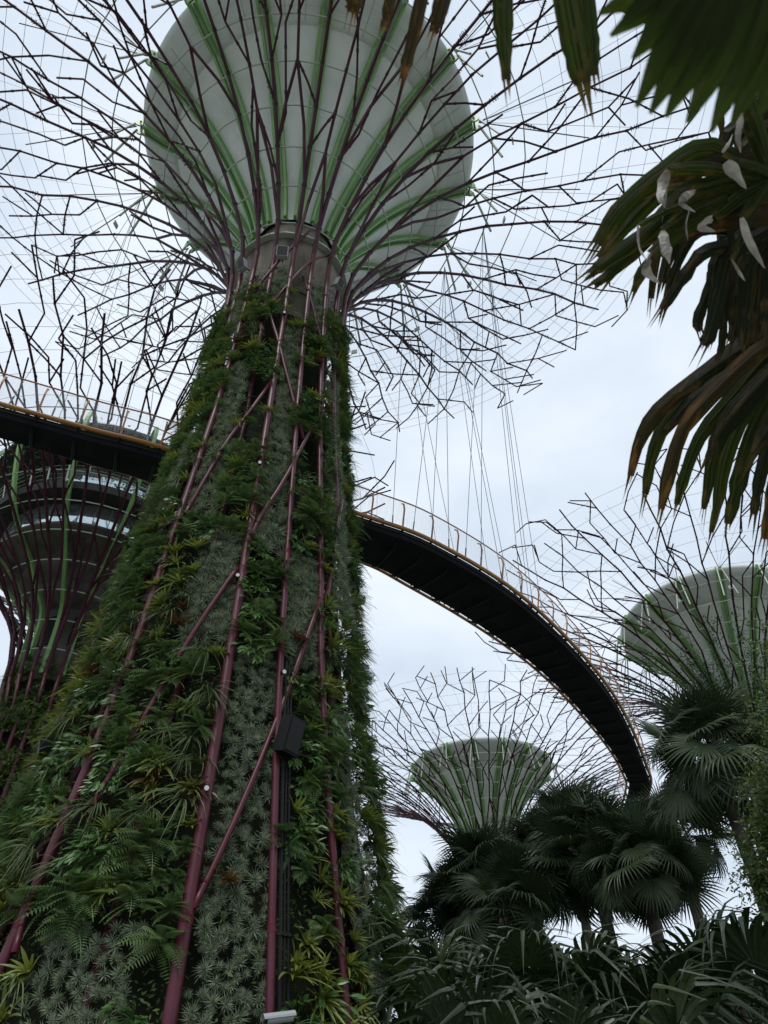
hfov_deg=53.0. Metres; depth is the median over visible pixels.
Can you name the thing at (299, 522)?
spider plant
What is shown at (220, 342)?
fern
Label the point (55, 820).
bromeliad
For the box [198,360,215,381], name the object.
leafy plant
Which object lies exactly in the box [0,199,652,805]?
skyway
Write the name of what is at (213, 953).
spiky rosette
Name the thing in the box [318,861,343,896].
bromeliad
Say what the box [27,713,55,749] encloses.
bromeliad
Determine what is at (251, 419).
fern
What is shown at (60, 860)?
leafy plant
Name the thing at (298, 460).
fern
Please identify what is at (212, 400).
fern
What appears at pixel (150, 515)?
spider plant
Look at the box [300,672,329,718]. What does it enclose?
leafy plant
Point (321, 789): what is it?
fern
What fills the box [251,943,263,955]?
spiky rosette
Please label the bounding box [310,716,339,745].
fern
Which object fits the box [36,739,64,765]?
fern
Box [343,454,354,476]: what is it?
leafy plant
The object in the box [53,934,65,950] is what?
spiky rosette
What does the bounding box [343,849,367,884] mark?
leafy plant
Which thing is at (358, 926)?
spiky rosette
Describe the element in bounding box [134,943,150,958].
spiky rosette
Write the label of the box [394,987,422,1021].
fern
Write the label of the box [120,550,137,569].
leafy plant
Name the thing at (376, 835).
bromeliad
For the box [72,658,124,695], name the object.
fern
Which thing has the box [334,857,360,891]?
leafy plant
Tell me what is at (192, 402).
bromeliad
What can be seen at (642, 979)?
strap leaf palm
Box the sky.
[0,0,767,1020]
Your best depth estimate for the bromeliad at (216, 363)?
22.14 m
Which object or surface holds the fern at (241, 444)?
attached to the supertree at (314, 136)
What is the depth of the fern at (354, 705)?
15.57 m
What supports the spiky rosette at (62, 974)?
attached to the supertree at (314, 136)
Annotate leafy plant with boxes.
[21,786,51,821]
[22,780,47,813]
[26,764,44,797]
[32,799,57,839]
[37,757,64,794]
[46,742,71,768]
[50,826,107,872]
[58,733,86,773]
[64,832,115,894]
[68,687,89,719]
[73,680,105,713]
[74,650,89,674]
[77,766,116,795]
[86,629,106,656]
[87,751,127,794]
[90,732,131,774]
[94,694,128,726]
[99,996,147,1023]
[101,606,117,629]
[104,658,133,689]
[106,587,119,605]
[108,578,120,601]
[115,660,139,692]
[120,530,133,560]
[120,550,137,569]
[124,536,141,560]
[135,498,152,525]
[136,642,179,667]
[141,546,170,567]
[153,473,165,494]
[161,525,182,543]
[163,496,185,523]
[189,410,201,427]
[190,517,215,542]
[192,373,200,385]
[192,382,206,404]
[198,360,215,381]
[205,324,216,343]
[207,309,223,331]
[208,442,238,458]
[209,343,219,359]
[210,345,225,359]
[216,320,224,338]
[228,630,274,663]
[230,465,254,479]
[236,585,272,621]
[238,356,262,368]
[238,570,275,592]
[242,353,261,364]
[244,450,276,475]
[245,346,268,358]
[245,537,272,561]
[249,363,280,375]
[252,291,272,306]
[257,285,273,294]
[258,349,272,361]
[259,344,280,363]
[259,361,280,380]
[260,301,282,318]
[265,364,283,379]
[266,740,288,766]
[273,555,297,578]
[279,994,323,1023]
[285,822,328,872]
[288,525,316,556]
[288,741,321,778]
[290,776,320,806]
[292,469,320,491]
[298,391,320,410]
[298,791,341,826]
[299,346,313,361]
[300,389,320,415]
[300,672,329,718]
[300,724,329,761]
[302,333,323,354]
[307,321,319,337]
[307,499,330,528]
[308,404,325,424]
[309,748,337,777]
[315,977,366,1023]
[316,334,332,353]
[316,604,341,631]
[319,505,341,526]
[320,646,338,672]
[322,451,334,467]
[323,448,345,470]
[325,540,345,569]
[326,332,339,348]
[327,508,347,537]
[327,704,355,750]
[330,357,341,370]
[334,337,345,354]
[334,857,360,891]
[338,607,351,633]
[341,450,347,469]
[342,395,351,415]
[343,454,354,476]
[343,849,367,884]
[347,543,360,563]
[347,561,365,585]
[349,569,361,590]
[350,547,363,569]
[350,632,361,658]
[350,948,376,1001]
[352,681,370,714]
[357,684,369,710]
[363,779,376,812]
[365,763,383,794]
[369,778,387,809]
[381,848,392,875]
[384,949,396,989]
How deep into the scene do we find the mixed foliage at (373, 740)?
15.64 m
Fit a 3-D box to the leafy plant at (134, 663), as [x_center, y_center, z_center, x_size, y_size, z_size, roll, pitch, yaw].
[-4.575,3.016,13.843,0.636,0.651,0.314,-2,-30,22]
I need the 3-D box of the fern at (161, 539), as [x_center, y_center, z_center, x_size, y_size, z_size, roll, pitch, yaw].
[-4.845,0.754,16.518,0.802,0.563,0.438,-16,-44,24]
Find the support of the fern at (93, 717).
attached to the supertree at (314, 136)
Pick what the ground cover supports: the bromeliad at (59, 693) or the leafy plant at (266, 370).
the bromeliad at (59, 693)
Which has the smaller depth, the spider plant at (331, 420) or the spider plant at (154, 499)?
the spider plant at (154, 499)
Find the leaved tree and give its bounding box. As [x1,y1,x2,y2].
[723,608,767,925]
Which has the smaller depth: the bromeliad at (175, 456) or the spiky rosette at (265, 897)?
the spiky rosette at (265, 897)
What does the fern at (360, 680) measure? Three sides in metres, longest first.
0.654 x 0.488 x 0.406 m
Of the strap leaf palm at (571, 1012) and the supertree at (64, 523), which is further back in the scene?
the supertree at (64, 523)
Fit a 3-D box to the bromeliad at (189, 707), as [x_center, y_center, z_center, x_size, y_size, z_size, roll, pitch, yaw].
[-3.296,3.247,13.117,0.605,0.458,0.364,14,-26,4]
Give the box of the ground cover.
[0,263,403,1023]
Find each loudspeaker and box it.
[37,737,55,755]
[273,714,305,757]
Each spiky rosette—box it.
[13,991,36,1018]
[24,971,36,984]
[29,987,44,1004]
[30,972,44,989]
[32,967,47,985]
[36,978,48,992]
[37,998,48,1012]
[39,957,54,975]
[39,961,57,984]
[39,999,58,1018]
[40,933,54,948]
[44,939,63,961]
[47,1010,61,1023]
[48,928,59,943]
[49,990,66,1010]
[50,978,62,990]
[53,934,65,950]
[53,946,65,960]
[53,968,67,984]
[53,971,62,985]
[53,1002,73,1023]
[56,929,68,939]
[59,953,70,967]
[61,929,82,951]
[61,945,72,959]
[61,958,75,972]
[64,1017,75,1023]
[65,980,74,989]
[68,939,81,954]
[69,963,87,984]
[70,1000,85,1018]
[70,1005,90,1023]
[71,985,82,1000]
[72,993,87,1006]
[75,953,89,968]
[76,1005,95,1023]
[76,1007,94,1022]
[79,920,92,930]
[79,969,95,993]
[81,941,97,965]
[82,924,94,936]
[85,971,97,983]
[86,979,101,1001]
[88,932,104,949]
[89,986,105,1000]
[90,944,101,958]
[95,953,105,968]
[95,964,111,982]
[95,1008,103,1020]
[97,1007,122,1022]
[100,982,115,999]
[100,984,112,1002]
[101,1015,114,1023]
[102,951,109,959]
[103,933,121,949]
[106,936,122,956]
[108,920,123,933]
[108,951,120,962]
[109,963,124,982]
[110,990,125,1006]
[114,980,130,1000]
[114,1000,126,1012]
[115,952,125,962]
[116,960,125,971]
[116,972,130,984]
[116,982,127,997]
[117,924,127,938]
[122,919,140,939]
[127,956,136,965]
[131,934,147,954]
[133,920,149,937]
[134,939,152,955]
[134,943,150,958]
[177,1008,197,1023]
[181,999,200,1019]
[183,988,192,999]
[193,909,213,935]
[193,956,216,983]
[193,1011,213,1023]
[194,897,212,914]
[196,913,217,934]
[196,923,212,941]
[196,942,206,952]
[196,969,211,981]
[196,986,210,1001]
[197,984,208,1003]
[198,934,209,944]
[198,1012,214,1023]
[199,985,222,1007]
[200,937,219,958]
[201,904,217,920]
[204,1005,216,1016]
[205,975,224,993]
[207,889,229,910]
[207,948,218,957]
[209,894,220,908]
[209,901,221,913]
[209,926,224,941]
[212,877,227,893]
[213,877,229,896]
[213,934,229,951]
[213,960,223,970]
[216,992,233,1015]
[218,982,231,994]
[219,924,232,937]
[220,921,231,929]
[221,958,235,977]
[222,1007,241,1023]
[223,978,237,994]
[225,883,246,904]
[225,896,248,917]
[227,868,241,884]
[227,901,240,913]
[228,928,241,942]
[229,922,246,941]
[229,1004,249,1023]
[230,882,245,900]
[231,973,243,985]
[231,991,245,1003]
[232,912,246,926]
[232,947,248,964]
[232,954,248,971]
[234,884,249,901]
[235,868,246,882]
[235,986,245,999]
[238,993,254,1012]
[241,905,253,921]
[241,938,254,956]
[241,1005,250,1015]
[242,865,264,885]
[242,969,251,981]
[242,987,253,1004]
[244,931,251,941]
[245,918,262,942]
[246,895,254,904]
[246,914,261,928]
[249,955,264,969]
[250,881,261,891]
[250,958,265,974]
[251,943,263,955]
[251,993,264,1008]
[252,983,265,1001]
[253,944,265,956]
[254,978,275,996]
[256,910,266,921]
[256,931,266,943]
[258,1000,265,1019]
[260,892,267,904]
[349,917,366,934]
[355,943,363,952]
[358,899,372,918]
[361,909,366,921]
[366,929,375,946]
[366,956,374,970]
[373,929,381,939]
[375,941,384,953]
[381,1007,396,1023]
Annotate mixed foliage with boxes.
[2,350,396,955]
[18,337,404,866]
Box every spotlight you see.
[203,785,209,790]
[280,669,286,674]
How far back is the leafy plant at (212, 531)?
16.45 m
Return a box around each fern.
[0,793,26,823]
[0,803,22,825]
[0,805,31,842]
[0,808,19,833]
[0,811,19,839]
[0,840,15,861]
[0,845,27,887]
[0,866,10,891]
[0,885,37,925]
[1,785,31,809]
[5,772,47,809]
[14,816,42,844]
[14,871,102,941]
[15,883,53,917]
[20,891,57,940]
[28,908,91,958]
[35,872,116,931]
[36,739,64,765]
[37,795,79,832]
[42,725,57,739]
[46,786,70,802]
[48,776,69,793]
[50,732,72,756]
[53,854,99,882]
[58,725,81,741]
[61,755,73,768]
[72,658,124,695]
[73,648,87,674]
[75,714,101,732]
[79,676,111,702]
[82,691,98,704]
[83,654,108,667]
[84,844,121,871]
[87,718,130,745]
[87,740,129,773]
[88,631,102,647]
[91,640,128,673]
[94,623,111,640]
[94,669,139,699]
[94,718,122,737]
[94,874,135,901]
[95,839,150,878]
[97,703,143,740]
[97,813,178,870]
[98,799,149,832]
[99,591,112,615]
[99,884,165,924]
[100,863,153,917]
[101,563,127,596]
[101,600,119,616]
[102,608,128,629]
[104,597,131,620]
[104,726,148,763]
[104,830,142,859]
[106,574,136,601]
[108,563,142,594]
[108,572,144,599]
[108,575,121,593]
[110,780,138,797]
[111,599,142,627]
[112,532,139,561]
[113,685,142,702]
[113,924,188,982]
[116,751,155,781]
[117,579,147,596]
[117,657,181,700]
[119,541,144,563]
[119,561,145,578]
[119,668,165,705]
[121,533,157,565]
[122,586,145,599]
[123,743,174,770]
[126,562,155,577]
[126,636,153,653]
[129,524,149,540]
[130,514,163,535]
[130,706,174,734]
[132,547,158,572]
[132,861,167,887]
[133,532,158,548]
[135,568,149,577]
[140,694,163,711]
[141,535,173,550]
[141,638,183,661]
[141,891,191,925]
[145,503,178,527]
[147,871,170,892]
[150,483,164,493]
[155,485,181,502]
[156,458,178,477]
[156,723,187,743]
[157,868,186,897]
[159,566,193,585]
[162,649,215,679]
[165,696,190,719]
[165,835,200,864]
[166,810,193,830]
[167,508,196,523]
[169,432,188,449]
[169,441,183,453]
[169,516,201,534]
[169,707,216,743]
[170,657,192,668]
[172,464,188,475]
[175,655,209,675]
[178,436,201,458]
[180,417,197,432]
[182,511,225,532]
[183,452,197,464]
[186,432,203,447]
[188,515,211,527]
[190,423,205,435]
[191,405,211,422]
[194,373,213,388]
[197,366,228,387]
[199,411,210,418]
[200,343,220,363]
[200,393,216,407]
[200,396,225,410]
[202,388,218,401]
[205,369,233,386]
[206,470,247,489]
[209,337,225,352]
[209,491,248,512]
[214,517,237,527]
[215,341,231,354]
[219,350,241,363]
[220,485,241,498]
[220,513,252,530]
[223,617,261,641]
[224,458,250,472]
[227,437,252,450]
[231,477,261,492]
[232,481,272,505]
[234,450,255,459]
[234,528,261,544]
[238,490,260,502]
[240,467,272,489]
[241,415,256,423]
[241,462,266,480]
[241,561,269,578]
[242,437,277,458]
[243,609,269,626]
[244,597,287,632]
[252,559,276,574]
[253,628,294,655]
[261,356,277,365]
[261,612,289,632]
[263,558,282,566]
[263,563,294,592]
[267,590,287,600]
[268,337,285,345]
[268,822,310,856]
[276,836,314,869]
[284,414,313,430]
[286,453,308,466]
[287,674,317,705]
[288,405,322,426]
[290,859,320,887]
[292,350,317,365]
[293,496,334,535]
[295,765,338,805]
[296,700,319,720]
[303,422,322,436]
[303,485,324,501]
[303,486,333,513]
[303,522,325,535]
[304,725,321,753]
[308,914,345,954]
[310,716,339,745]
[311,423,332,444]
[311,520,328,533]
[311,734,350,782]
[311,781,331,799]
[313,416,337,434]
[315,433,333,447]
[318,526,334,543]
[319,547,341,571]
[321,498,338,514]
[323,431,342,453]
[323,478,335,493]
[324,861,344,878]
[327,530,339,546]
[328,736,364,780]
[329,780,354,812]
[334,818,357,847]
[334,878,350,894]
[335,657,349,670]
[340,378,356,396]
[341,431,355,441]
[342,430,361,443]
[344,474,354,499]
[344,492,351,506]
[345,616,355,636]
[346,519,370,538]
[346,661,367,695]
[347,549,363,573]
[347,656,359,670]
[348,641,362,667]
[349,558,370,577]
[349,670,362,683]
[349,697,363,723]
[349,725,374,757]
[350,574,367,598]
[350,592,367,606]
[350,650,373,681]
[351,631,371,652]
[353,741,374,786]
[353,749,375,767]
[354,613,372,640]
[354,714,371,739]
[356,676,368,694]
[356,699,368,716]
[357,755,373,776]
[359,786,384,808]
[361,743,382,772]
[365,775,379,805]
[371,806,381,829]
[371,861,390,887]
[371,894,404,945]
[373,889,395,912]
[374,886,409,916]
[376,954,419,1001]
[377,880,398,913]
[378,818,397,845]
[381,874,399,893]
[381,884,399,907]
[386,922,408,947]
[390,898,414,928]
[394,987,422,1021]
[404,940,420,960]
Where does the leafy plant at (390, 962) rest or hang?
attached to the supertree at (314, 136)
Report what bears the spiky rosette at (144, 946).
attached to the supertree at (314, 136)
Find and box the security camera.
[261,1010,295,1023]
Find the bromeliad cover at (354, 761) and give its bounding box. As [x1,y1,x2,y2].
[10,377,408,1013]
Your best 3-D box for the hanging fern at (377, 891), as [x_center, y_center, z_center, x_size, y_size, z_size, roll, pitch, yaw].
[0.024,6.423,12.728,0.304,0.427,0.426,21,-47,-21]
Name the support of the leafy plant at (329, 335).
attached to the fern cover at (260, 310)
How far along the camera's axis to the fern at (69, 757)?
13.00 m
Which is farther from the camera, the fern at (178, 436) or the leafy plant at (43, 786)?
the fern at (178, 436)
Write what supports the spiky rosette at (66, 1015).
on the ground cover
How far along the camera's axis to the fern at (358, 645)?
16.79 m
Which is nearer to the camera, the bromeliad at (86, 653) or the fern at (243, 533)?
the bromeliad at (86, 653)
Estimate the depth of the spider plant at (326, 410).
21.05 m
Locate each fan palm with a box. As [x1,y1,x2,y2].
[345,0,767,557]
[400,849,496,958]
[410,814,533,940]
[437,831,575,958]
[496,801,576,937]
[514,772,612,945]
[521,778,658,946]
[566,787,727,949]
[624,676,767,922]
[627,778,736,935]
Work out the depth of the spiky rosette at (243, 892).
10.98 m
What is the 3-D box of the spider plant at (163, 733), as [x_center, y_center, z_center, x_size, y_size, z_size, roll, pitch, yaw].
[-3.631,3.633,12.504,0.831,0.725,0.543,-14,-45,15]
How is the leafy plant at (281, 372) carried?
attached to the supertree at (314, 136)
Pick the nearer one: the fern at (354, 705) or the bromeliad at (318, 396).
the fern at (354, 705)
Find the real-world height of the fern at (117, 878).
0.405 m
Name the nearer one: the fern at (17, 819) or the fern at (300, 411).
the fern at (17, 819)
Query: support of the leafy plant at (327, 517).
attached to the supertree at (314, 136)
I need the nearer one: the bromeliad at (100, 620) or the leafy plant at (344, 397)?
the bromeliad at (100, 620)
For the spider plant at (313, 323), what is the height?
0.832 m
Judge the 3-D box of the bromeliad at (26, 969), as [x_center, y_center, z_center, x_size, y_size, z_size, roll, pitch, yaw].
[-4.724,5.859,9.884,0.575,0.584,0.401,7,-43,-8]
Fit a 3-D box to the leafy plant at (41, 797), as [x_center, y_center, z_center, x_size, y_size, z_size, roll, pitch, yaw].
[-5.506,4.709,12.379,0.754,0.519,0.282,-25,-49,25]
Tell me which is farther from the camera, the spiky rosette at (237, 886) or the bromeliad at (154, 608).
the bromeliad at (154, 608)
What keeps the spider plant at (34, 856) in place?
on the ground cover
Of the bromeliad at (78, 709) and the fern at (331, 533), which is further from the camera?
the fern at (331, 533)
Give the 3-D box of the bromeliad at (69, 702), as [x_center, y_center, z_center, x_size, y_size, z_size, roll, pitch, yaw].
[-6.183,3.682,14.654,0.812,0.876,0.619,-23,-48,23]
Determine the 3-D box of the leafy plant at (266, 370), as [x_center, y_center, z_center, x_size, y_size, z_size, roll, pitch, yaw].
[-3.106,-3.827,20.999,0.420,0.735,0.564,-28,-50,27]
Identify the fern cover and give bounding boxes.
[0,284,405,1015]
[341,372,419,1021]
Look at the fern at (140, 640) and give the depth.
14.47 m
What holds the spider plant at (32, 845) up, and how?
on the ground cover
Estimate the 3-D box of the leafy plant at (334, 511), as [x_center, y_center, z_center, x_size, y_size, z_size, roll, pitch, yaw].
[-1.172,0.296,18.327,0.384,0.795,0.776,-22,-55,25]
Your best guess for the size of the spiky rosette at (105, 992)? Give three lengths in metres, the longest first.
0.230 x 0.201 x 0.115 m
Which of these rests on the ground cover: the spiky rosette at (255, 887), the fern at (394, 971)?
the fern at (394, 971)
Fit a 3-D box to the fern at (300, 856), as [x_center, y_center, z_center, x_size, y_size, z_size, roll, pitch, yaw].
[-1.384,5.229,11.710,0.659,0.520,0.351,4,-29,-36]
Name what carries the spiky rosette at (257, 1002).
attached to the supertree at (314, 136)
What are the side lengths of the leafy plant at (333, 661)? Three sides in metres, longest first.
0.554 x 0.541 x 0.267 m
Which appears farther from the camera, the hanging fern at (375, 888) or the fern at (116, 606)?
the fern at (116, 606)
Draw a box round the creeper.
[623,605,767,743]
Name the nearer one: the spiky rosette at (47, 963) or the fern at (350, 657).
the spiky rosette at (47, 963)
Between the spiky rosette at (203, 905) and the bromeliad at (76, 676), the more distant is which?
the bromeliad at (76, 676)
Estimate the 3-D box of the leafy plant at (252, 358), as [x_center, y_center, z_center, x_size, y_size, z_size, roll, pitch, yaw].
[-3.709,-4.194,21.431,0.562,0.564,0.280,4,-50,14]
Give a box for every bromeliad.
[0,861,32,890]
[0,892,6,913]
[0,946,39,990]
[0,980,26,1023]
[6,806,28,832]
[14,743,49,784]
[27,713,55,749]
[28,802,54,824]
[31,693,77,723]
[32,710,64,755]
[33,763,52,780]
[34,807,64,831]
[42,665,84,700]
[49,694,67,710]
[54,688,71,701]
[55,683,75,704]
[55,734,99,769]
[66,671,90,692]
[66,699,86,720]
[73,638,93,669]
[73,659,100,679]
[74,870,130,918]
[77,608,103,643]
[83,619,103,630]
[85,808,128,846]
[86,644,98,661]
[95,629,124,650]
[112,648,128,660]
[119,622,133,631]
[124,711,156,730]
[124,762,168,792]
[126,748,183,780]
[127,516,163,534]
[129,773,160,802]
[133,808,165,832]
[139,570,163,588]
[143,582,172,610]
[144,604,162,613]
[144,621,172,640]
[147,508,174,525]
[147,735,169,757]
[155,565,193,591]
[155,667,185,686]
[156,499,176,514]
[159,550,185,566]
[160,538,185,553]
[160,611,191,625]
[161,449,176,463]
[164,698,184,711]
[165,773,206,797]
[166,448,179,461]
[169,810,201,828]
[172,599,190,607]
[174,397,197,417]
[175,470,189,481]
[175,693,204,714]
[176,558,202,572]
[179,773,218,806]
[182,410,196,424]
[182,534,210,548]
[185,436,211,447]
[188,396,208,413]
[198,388,211,398]
[200,353,225,367]
[202,638,229,656]
[209,379,228,391]
[214,467,235,482]
[214,862,243,885]
[221,305,234,313]
[223,452,250,464]
[224,413,246,425]
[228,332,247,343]
[232,502,256,519]
[235,311,248,321]
[235,332,259,349]
[242,299,259,305]
[245,339,266,349]
[250,282,263,289]
[259,403,276,411]
[275,662,298,683]
[278,950,337,992]
[285,285,297,293]
[286,319,297,325]
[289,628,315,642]
[289,794,317,818]
[291,939,319,978]
[292,316,308,327]
[292,673,303,689]
[296,693,317,707]
[298,930,325,962]
[299,819,317,839]
[302,532,320,550]
[303,767,324,792]
[303,848,327,861]
[304,715,330,731]
[306,386,318,394]
[306,834,329,856]
[307,975,354,1023]
[309,388,330,401]
[309,957,327,974]
[310,886,336,908]
[312,346,327,356]
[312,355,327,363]
[312,1009,334,1023]
[315,952,353,998]
[318,668,344,696]
[318,686,336,700]
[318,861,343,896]
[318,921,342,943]
[322,673,344,702]
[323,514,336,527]
[323,553,338,578]
[323,594,344,620]
[323,611,342,632]
[324,400,336,420]
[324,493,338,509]
[324,707,344,728]
[324,818,341,836]
[327,628,358,655]
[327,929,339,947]
[328,878,367,922]
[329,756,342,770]
[329,814,356,845]
[333,800,358,829]
[334,884,367,907]
[335,1013,364,1023]
[336,352,347,373]
[336,676,351,697]
[339,439,350,450]
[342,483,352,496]
[342,613,358,632]
[342,949,375,978]
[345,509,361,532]
[345,677,366,701]
[345,999,372,1023]
[347,969,363,985]
[349,924,369,946]
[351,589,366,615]
[354,719,370,734]
[354,987,379,1023]
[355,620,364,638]
[356,968,374,990]
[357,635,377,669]
[358,710,377,727]
[360,731,379,751]
[360,803,380,834]
[363,803,395,827]
[367,752,396,798]
[373,827,387,855]
[374,829,397,854]
[374,834,398,866]
[376,848,398,876]
[378,849,408,876]
[382,874,404,900]
[387,907,406,930]
[389,912,413,938]
[390,927,420,953]
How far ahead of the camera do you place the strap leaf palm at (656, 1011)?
8.26 m
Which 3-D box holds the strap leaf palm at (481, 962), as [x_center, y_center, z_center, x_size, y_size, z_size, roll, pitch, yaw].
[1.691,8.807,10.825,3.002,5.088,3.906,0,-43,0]
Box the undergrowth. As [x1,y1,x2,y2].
[392,941,766,1023]
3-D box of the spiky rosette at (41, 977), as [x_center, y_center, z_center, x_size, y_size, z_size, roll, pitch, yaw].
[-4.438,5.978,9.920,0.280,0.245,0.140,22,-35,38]
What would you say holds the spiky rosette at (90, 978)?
attached to the supertree at (314, 136)
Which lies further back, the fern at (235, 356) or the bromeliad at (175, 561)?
the fern at (235, 356)
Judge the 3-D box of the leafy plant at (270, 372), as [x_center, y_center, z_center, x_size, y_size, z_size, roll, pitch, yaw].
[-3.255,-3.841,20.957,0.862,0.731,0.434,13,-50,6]
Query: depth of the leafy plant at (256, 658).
14.33 m
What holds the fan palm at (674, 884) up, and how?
on the ground
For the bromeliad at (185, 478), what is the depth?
18.28 m
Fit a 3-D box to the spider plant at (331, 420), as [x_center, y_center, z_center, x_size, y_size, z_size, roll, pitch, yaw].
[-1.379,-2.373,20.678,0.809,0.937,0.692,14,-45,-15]
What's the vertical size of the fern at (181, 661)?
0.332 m
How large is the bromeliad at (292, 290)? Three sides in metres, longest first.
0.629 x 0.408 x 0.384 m
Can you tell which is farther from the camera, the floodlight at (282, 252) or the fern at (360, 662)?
the floodlight at (282, 252)
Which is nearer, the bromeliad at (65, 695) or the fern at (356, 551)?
the bromeliad at (65, 695)
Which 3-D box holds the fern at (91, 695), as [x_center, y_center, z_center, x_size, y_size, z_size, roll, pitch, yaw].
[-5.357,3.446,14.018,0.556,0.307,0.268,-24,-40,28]
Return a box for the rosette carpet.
[156,263,373,909]
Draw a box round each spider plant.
[0,767,42,809]
[0,835,35,885]
[0,836,37,876]
[0,972,23,1013]
[1,761,51,807]
[7,796,82,832]
[9,855,66,900]
[31,718,65,746]
[33,817,99,851]
[36,702,74,744]
[38,680,83,727]
[40,694,79,718]
[45,792,105,836]
[58,637,101,686]
[98,631,134,657]
[105,610,144,645]
[115,796,162,836]
[124,498,155,538]
[128,489,160,515]
[131,775,205,849]
[132,617,167,639]
[133,509,160,531]
[134,581,188,606]
[134,597,180,622]
[135,475,168,507]
[136,720,185,744]
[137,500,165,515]
[142,527,165,547]
[142,744,190,776]
[150,717,205,760]
[152,466,185,493]
[167,636,224,678]
[168,408,188,427]
[168,751,218,773]
[169,450,202,475]
[175,383,201,412]
[183,685,239,714]
[186,675,239,709]
[186,689,228,709]
[208,326,242,341]
[229,316,263,332]
[233,320,262,332]
[236,405,269,414]
[237,324,263,338]
[241,324,262,332]
[249,432,276,442]
[275,306,298,313]
[282,507,317,528]
[285,511,317,535]
[288,479,321,497]
[301,308,326,329]
[317,461,340,485]
[318,403,337,420]
[320,413,342,440]
[321,363,343,384]
[323,386,339,406]
[326,611,350,629]
[328,462,344,479]
[330,644,361,681]
[335,364,352,381]
[336,647,359,674]
[338,627,369,654]
[338,662,360,679]
[339,689,356,716]
[340,378,365,405]
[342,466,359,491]
[343,665,371,694]
[346,475,363,498]
[346,506,368,535]
[350,564,370,600]
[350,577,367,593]
[357,624,376,651]
[363,913,390,953]
[371,816,403,847]
[372,842,404,882]
[379,901,418,941]
[388,888,423,932]
[389,877,416,917]
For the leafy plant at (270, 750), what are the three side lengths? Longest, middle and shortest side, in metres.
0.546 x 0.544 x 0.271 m
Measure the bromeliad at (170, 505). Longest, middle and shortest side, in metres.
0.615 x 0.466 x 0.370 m
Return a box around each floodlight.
[237,257,249,272]
[276,245,288,261]
[332,276,344,290]
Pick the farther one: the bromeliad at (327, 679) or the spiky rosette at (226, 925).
the bromeliad at (327, 679)
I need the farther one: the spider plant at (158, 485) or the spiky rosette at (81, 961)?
the spider plant at (158, 485)
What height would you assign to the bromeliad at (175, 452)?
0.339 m
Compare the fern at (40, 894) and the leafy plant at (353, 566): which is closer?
the fern at (40, 894)
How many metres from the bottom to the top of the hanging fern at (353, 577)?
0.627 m
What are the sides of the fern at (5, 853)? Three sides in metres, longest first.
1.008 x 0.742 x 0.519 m
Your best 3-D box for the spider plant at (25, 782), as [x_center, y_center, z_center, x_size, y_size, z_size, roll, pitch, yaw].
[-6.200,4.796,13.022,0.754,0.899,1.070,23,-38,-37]
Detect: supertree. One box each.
[0,0,713,1023]
[0,231,394,865]
[351,664,657,957]
[475,448,767,865]
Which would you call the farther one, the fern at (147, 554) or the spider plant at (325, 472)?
the spider plant at (325, 472)
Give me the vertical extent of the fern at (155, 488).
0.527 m
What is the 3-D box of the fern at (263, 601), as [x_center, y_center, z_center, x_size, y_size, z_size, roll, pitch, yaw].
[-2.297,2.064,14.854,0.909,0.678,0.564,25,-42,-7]
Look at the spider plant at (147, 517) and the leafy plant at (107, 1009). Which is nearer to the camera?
the leafy plant at (107, 1009)
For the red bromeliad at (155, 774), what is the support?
on the ground cover
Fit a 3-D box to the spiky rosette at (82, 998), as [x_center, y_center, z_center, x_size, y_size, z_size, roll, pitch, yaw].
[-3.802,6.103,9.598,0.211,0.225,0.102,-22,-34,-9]
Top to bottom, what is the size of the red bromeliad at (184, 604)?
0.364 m
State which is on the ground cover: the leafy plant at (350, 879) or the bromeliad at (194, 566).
the bromeliad at (194, 566)
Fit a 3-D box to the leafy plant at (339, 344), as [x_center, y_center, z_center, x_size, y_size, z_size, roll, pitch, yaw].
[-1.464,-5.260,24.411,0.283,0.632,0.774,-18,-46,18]
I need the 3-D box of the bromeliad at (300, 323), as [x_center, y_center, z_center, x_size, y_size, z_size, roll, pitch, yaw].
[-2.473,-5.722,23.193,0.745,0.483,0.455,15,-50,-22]
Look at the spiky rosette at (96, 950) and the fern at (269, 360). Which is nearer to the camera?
the spiky rosette at (96, 950)
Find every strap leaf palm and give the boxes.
[325,914,483,1023]
[357,936,572,1023]
[405,916,563,1023]
[448,923,669,1022]
[454,965,640,1023]
[524,930,693,1023]
[554,941,690,1023]
[591,949,767,1023]
[598,893,767,1023]
[623,915,767,1023]
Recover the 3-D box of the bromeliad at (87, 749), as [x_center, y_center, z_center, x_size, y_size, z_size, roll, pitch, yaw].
[-4.999,3.917,12.626,0.551,0.604,0.747,20,-46,-20]
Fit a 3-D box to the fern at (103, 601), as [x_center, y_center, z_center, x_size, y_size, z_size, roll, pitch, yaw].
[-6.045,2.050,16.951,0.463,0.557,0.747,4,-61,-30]
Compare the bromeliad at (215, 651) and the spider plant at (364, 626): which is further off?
the spider plant at (364, 626)
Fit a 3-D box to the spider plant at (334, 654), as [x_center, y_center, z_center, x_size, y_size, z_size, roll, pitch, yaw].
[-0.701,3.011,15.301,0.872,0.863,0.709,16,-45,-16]

